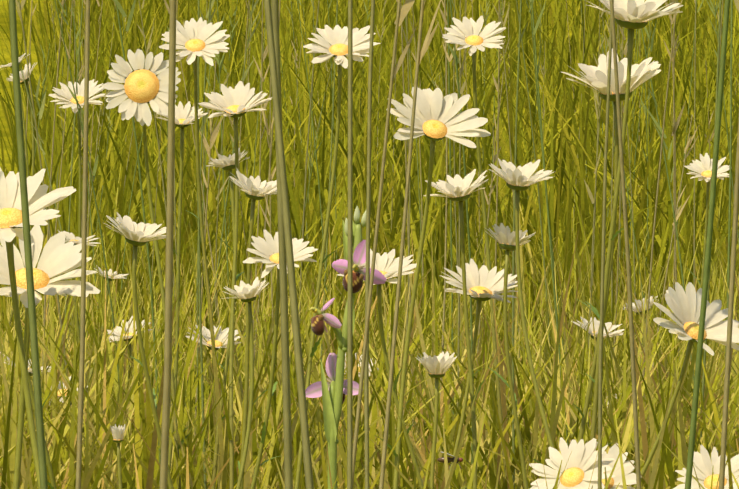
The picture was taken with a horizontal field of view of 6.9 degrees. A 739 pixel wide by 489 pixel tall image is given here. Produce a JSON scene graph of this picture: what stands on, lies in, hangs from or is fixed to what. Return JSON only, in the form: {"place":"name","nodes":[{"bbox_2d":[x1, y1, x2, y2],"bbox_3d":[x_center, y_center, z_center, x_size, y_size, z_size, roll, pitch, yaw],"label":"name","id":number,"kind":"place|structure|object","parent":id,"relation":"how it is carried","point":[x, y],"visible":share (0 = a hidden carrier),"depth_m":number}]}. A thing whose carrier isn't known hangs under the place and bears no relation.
{"place":"outdoors","nodes":[
{"label":"outdoors","id":0,"kind":"place"},
{"bbox_2d":[0,151,738,488],"bbox_3d":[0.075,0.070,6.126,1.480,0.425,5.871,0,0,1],"label":"grass","id":1,"kind":"structure","parent":0,"point":[91,476],"depth_m":3.84},
{"bbox_2d":[0,0,738,396],"bbox_3d":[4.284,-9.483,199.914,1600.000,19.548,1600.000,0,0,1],"label":"meadow ground","id":2,"kind":"structure","parent":0,"point":[4,22],"depth_m":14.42},
{"bbox_2d":[0,54,37,336],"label":"daisy","id":3,"kind":"object","parent":2,"relation":"on","point":[20,59],"visible":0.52,"depth_m":6.29},
{"bbox_2d":[2,63,36,348],"bbox_3d":[-0.295,0.069,4.922,0.059,0.428,0.029,0,0,1],"label":"daisy","id":4,"kind":"object","parent":2,"relation":"on","point":[25,74],"visible":0.56,"depth_m":4.92},
{"bbox_2d":[3,354,50,375],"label":"daisy","id":5,"kind":"object","parent":2,"relation":"on","point":[29,369],"visible":0.19,"depth_m":4.50},
{"bbox_2d":[1,207,55,488],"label":"daisy","id":6,"kind":"object","parent":2,"relation":"on","point":[52,485],"visible":0.15,"depth_m":3.31},
{"bbox_2d":[0,168,75,488],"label":"daisy","id":7,"kind":"object","parent":2,"relation":"on","point":[11,223],"visible":0.83,"depth_m":2.07},
{"bbox_2d":[0,225,99,488],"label":"daisy","id":8,"kind":"object","parent":2,"relation":"on","point":[59,256],"visible":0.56,"depth_m":2.12},
{"bbox_2d":[49,376,87,437],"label":"daisy","id":9,"kind":"object","parent":2,"relation":"on","point":[59,394],"visible":0.1,"depth_m":4.62},
{"bbox_2d":[49,79,104,378],"bbox_3d":[-0.216,0.079,4.564,0.043,0.407,0.043,0,0,-41],"label":"daisy","id":10,"kind":"object","parent":2,"relation":"on","point":[64,94],"visible":0.67,"depth_m":4.57},
{"bbox_2d":[55,230,100,443],"bbox_3d":[-0.211,0.136,4.524,0.045,0.294,0.036,0,0,1],"label":"daisy","id":11,"kind":"object","parent":2,"relation":"on","point":[70,237],"visible":0.46,"depth_m":4.53},
{"bbox_2d":[87,265,127,388],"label":"daisy","id":12,"kind":"object","parent":2,"relation":"on","point":[114,277],"visible":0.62,"depth_m":5.09},
{"bbox_2d":[111,424,124,488],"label":"daisy bud","id":13,"kind":"object","parent":2,"relation":"on","point":[118,434],"visible":1,"depth_m":3.26},
{"bbox_2d":[107,316,152,389],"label":"daisy","id":14,"kind":"object","parent":2,"relation":"on","point":[116,332],"visible":0.4,"depth_m":4.27},
{"bbox_2d":[104,212,172,488],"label":"daisy","id":15,"kind":"object","parent":2,"relation":"on","point":[138,234],"visible":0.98,"depth_m":3.12},
{"bbox_2d":[101,49,190,488],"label":"daisy","id":16,"kind":"object","parent":2,"relation":"on","point":[140,88],"visible":0.88,"depth_m":3.54},
{"bbox_2d":[157,101,207,470],"bbox_3d":[-0.111,0.099,3.663,0.032,0.368,0.033,0,0,22],"label":"daisy","id":17,"kind":"object","parent":2,"relation":"on","point":[185,116],"visible":0.67,"depth_m":3.67},
{"bbox_2d":[159,17,236,488],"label":"daisy","id":18,"kind":"object","parent":2,"relation":"on","point":[192,36],"visible":0.81,"depth_m":3.62},
{"bbox_2d":[186,325,242,412],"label":"daisy","id":19,"kind":"object","parent":2,"relation":"on","point":[220,335],"visible":0.54,"depth_m":4.00},
{"bbox_2d":[207,148,249,488],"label":"daisy","id":20,"kind":"object","parent":2,"relation":"on","point":[225,163],"visible":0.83,"depth_m":3.52},
{"bbox_2d":[198,81,271,488],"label":"daisy","id":21,"kind":"object","parent":2,"relation":"on","point":[231,102],"visible":0.96,"depth_m":3.44},
{"bbox_2d":[222,277,273,488],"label":"daisy","id":22,"kind":"object","parent":2,"relation":"on","point":[248,293],"visible":1,"depth_m":3.28},
{"bbox_2d":[230,168,276,488],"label":"daisy","id":23,"kind":"object","parent":2,"relation":"on","point":[254,190],"visible":0.96,"depth_m":3.32},
{"bbox_2d":[243,230,317,488],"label":"daisy","id":24,"kind":"object","parent":2,"relation":"on","point":[267,247],"visible":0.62,"depth_m":3.22},
{"bbox_2d":[294,25,380,488],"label":"daisy","id":25,"kind":"object","parent":2,"relation":"on","point":[336,37],"visible":0.85,"depth_m":3.44},
{"bbox_2d":[305,206,385,488],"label":"bee orchid","id":26,"kind":"object","parent":2,"relation":"on","point":[333,392],"visible":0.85,"depth_m":2.96},
{"bbox_2d":[344,353,378,409],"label":"daisy","id":27,"kind":"object","parent":2,"relation":"on","point":[359,368],"visible":0.02,"depth_m":4.76},
{"bbox_2d":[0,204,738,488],"bbox_3d":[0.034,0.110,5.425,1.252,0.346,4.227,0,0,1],"label":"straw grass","id":28,"kind":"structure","parent":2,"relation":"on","point":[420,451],"depth_m":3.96},
{"bbox_2d":[9,0,738,488],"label":"grass stalks","id":29,"kind":"object","parent":2,"relation":"on","point":[285,234],"depth_m":1.66},
{"bbox_2d":[15,0,738,488],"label":"grass stalks","id":30,"kind":"object","parent":2,"relation":"on","point":[313,130],"depth_m":5.24},
{"bbox_2d":[337,249,423,488],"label":"daisy","id":31,"kind":"object","parent":2,"relation":"on","point":[386,265],"visible":0.54,"depth_m":3.24},
{"bbox_2d":[374,87,490,488],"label":"daisy","id":32,"kind":"object","parent":2,"relation":"on","point":[435,111],"visible":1,"depth_m":3.05},
{"bbox_2d":[417,351,456,488],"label":"daisy","id":33,"kind":"object","parent":2,"relation":"on","point":[437,367],"visible":1,"depth_m":3.20},
{"bbox_2d":[438,452,462,467],"bbox_3d":[0.040,0.108,3.070,0.013,0.009,0.012,0,0,1],"label":"bee","id":34,"kind":"object","parent":2,"relation":"on","point":[449,459],"visible":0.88,"depth_m":3.07},
{"bbox_2d":[423,169,487,488],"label":"daisy","id":35,"kind":"object","parent":2,"relation":"on","point":[458,189],"visible":0.98,"depth_m":3.27},
{"bbox_2d":[442,16,506,478],"bbox_3d":[0.071,0.073,3.657,0.056,0.419,0.035,0,0,1],"label":"daisy","id":36,"kind":"object","parent":2,"relation":"on","point":[467,28],"visible":0.96,"depth_m":3.67},
{"bbox_2d":[439,258,517,488],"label":"daisy","id":37,"kind":"object","parent":2,"relation":"on","point":[482,284],"visible":0.9,"depth_m":3.32},
{"bbox_2d":[485,223,535,488],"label":"daisy","id":38,"kind":"object","parent":2,"relation":"on","point":[504,237],"visible":0.92,"depth_m":3.27},
{"bbox_2d":[490,158,557,470],"bbox_3d":[0.096,0.119,3.222,0.067,0.328,0.036,0,0,20],"label":"daisy","id":39,"kind":"object","parent":2,"relation":"on","point":[518,179],"visible":0.98,"depth_m":3.23},
{"bbox_2d":[529,437,614,488],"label":"daisy","id":40,"kind":"object","parent":2,"relation":"on","point":[578,471],"visible":0.9,"depth_m":2.68},
{"bbox_2d":[571,316,623,411],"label":"daisy","id":41,"kind":"object","parent":2,"relation":"on","point":[608,325],"visible":0.44,"depth_m":4.36},
{"bbox_2d":[561,443,635,488],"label":"daisy","id":42,"kind":"object","parent":2,"relation":"on","point":[616,480],"visible":0.23,"depth_m":2.70},
{"bbox_2d":[562,48,660,443],"bbox_3d":[0.116,0.093,3.035,0.057,0.380,0.044,0,0,1],"label":"daisy","id":43,"kind":"object","parent":2,"relation":"on","point":[641,73],"visible":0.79,"depth_m":3.04},
{"bbox_2d":[585,0,682,447],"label":"daisy","id":44,"kind":"object","parent":2,"relation":"on","point":[631,15],"visible":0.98,"depth_m":2.96},
{"bbox_2d":[624,296,658,364],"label":"daisy","id":45,"kind":"object","parent":2,"relation":"on","point":[638,303],"visible":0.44,"depth_m":5.53},
{"bbox_2d":[633,282,738,488],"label":"daisy","id":46,"kind":"object","parent":2,"relation":"on","point":[685,309],"visible":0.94,"depth_m":3.02},
{"bbox_2d":[673,445,738,488],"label":"daisy","id":47,"kind":"object","parent":2,"relation":"on","point":[703,464],"visible":0.67,"depth_m":3.23},
{"bbox_2d":[684,153,728,380],"bbox_3d":[0.264,0.104,4.953,0.055,0.357,0.037,0,0,1],"label":"daisy","id":48,"kind":"object","parent":2,"relation":"on","point":[703,168],"visible":0.58,"depth_m":4.96}
]}

